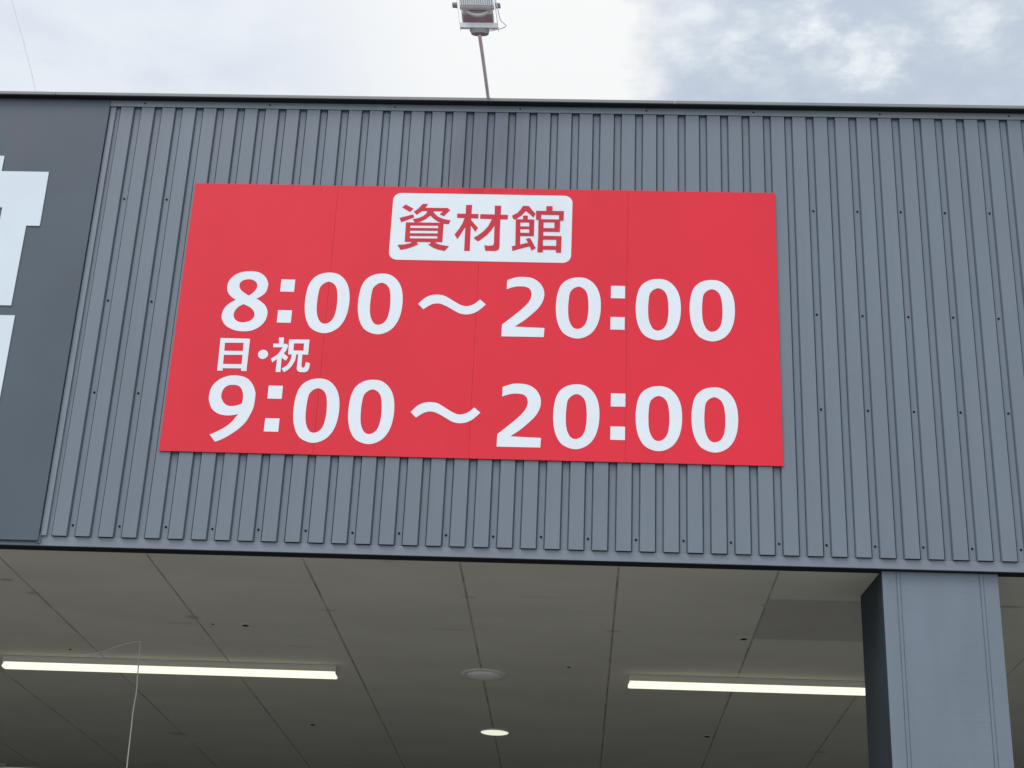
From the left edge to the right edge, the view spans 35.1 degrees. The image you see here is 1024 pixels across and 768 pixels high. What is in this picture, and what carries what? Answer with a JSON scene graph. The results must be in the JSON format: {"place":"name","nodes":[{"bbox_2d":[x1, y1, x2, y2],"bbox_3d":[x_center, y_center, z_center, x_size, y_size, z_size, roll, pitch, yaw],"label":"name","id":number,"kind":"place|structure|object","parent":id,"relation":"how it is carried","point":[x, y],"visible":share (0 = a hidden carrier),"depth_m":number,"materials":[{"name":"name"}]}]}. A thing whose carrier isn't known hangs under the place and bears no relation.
{"place":"outdoors","nodes":[
{"label":"outdoors","id":0,"kind":"place"},
{"label":"ground","id":1,"kind":"structure","parent":0,"visible":0},
{"bbox_2d":[0,91,1023,767],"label":"store building","id":2,"kind":"structure","parent":1,"relation":"on","point":[870,533],"depth_m":9.96,"materials":[{"name":"paint"}]},
{"bbox_2d":[12,1,35,90],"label":"overhead wire","id":3,"kind":"object","parent":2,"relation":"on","point":[24,46],"visible":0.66,"depth_m":11.07,"materials":[{"name":"white"}]},
{"bbox_2d":[0,98,110,541],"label":"signboard","id":4,"kind":"object","parent":2,"relation":"attached to","point":[51,153],"visible":1,"depth_m":10.00},
{"bbox_2d":[85,640,140,767],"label":"hanging cable","id":5,"kind":"object","parent":2,"relation":"hanging from","point":[136,690],"visible":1,"depth_m":11.04,"materials":[{"name":"white plastic"}]},
{"bbox_2d":[2,655,338,678],"bbox_3d":[-2.474,2.050,11.690,2.438,0.081,0.110,1,-24,3],"label":"tube light","id":6,"kind":"object","parent":2,"relation":"attached to","point":[174,667],"visible":1,"depth_m":11.65,"materials":[{"name":"grey plastic"}]},
{"bbox_2d":[239,623,251,626],"bbox_3d":[-1.763,1.599,10.704,0.088,0.004,0.088,1,-24,3],"label":"ceiling socket","id":7,"kind":"object","parent":2,"relation":"attached to","point":[245,625],"visible":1,"depth_m":10.70,"materials":[{"name":"black"}]},
{"bbox_2d":[159,183,782,465],"bbox_3d":[-0.219,-0.397,9.768,3.639,1.820,0.014,1,-24,3],"label":"opening hours sign","id":8,"kind":"object","parent":2,"relation":"attached to","point":[561,301],"visible":1,"depth_m":9.74,"materials":[{"name":"red plastic"}]},
{"bbox_2d":[452,0,506,97],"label":"floodlight","id":9,"kind":"object","parent":2,"relation":"attached to","point":[478,18],"visible":0.93,"depth_m":9.71,"materials":[{"name":"grey metal"}]},
{"bbox_2d":[461,669,505,680],"bbox_3d":[-0.206,2.112,11.672,0.330,0.034,0.330,1,-24,3],"label":"round ceiling light","id":10,"kind":"object","parent":2,"relation":"attached to","point":[484,674],"visible":1,"depth_m":11.61,"materials":[{"name":"white plastic"}]},
{"bbox_2d":[480,729,509,735],"bbox_3d":[-0.144,2.903,13.475,0.252,0.010,0.252,1,-24,3],"label":"downlight","id":11,"kind":"object","parent":2,"relation":"attached to","point":[495,732],"visible":1,"depth_m":13.46,"materials":[{"name":"white plastic"}]},
{"bbox_2d":[737,637,749,640],"bbox_3d":[1.509,1.662,10.531,0.088,0.004,0.088,1,-24,3],"label":"ceiling socket","id":12,"kind":"object","parent":2,"relation":"attached to","point":[743,638],"visible":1,"depth_m":10.53,"materials":[{"name":"black"}]},
{"bbox_2d":[628,674,864,695],"bbox_3d":[1.672,2.143,11.501,1.691,0.081,0.110,1,-24,3],"label":"tube light","id":13,"kind":"object","parent":2,"relation":"attached to","point":[747,684],"visible":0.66,"depth_m":11.46,"materials":[{"name":"grey plastic"}]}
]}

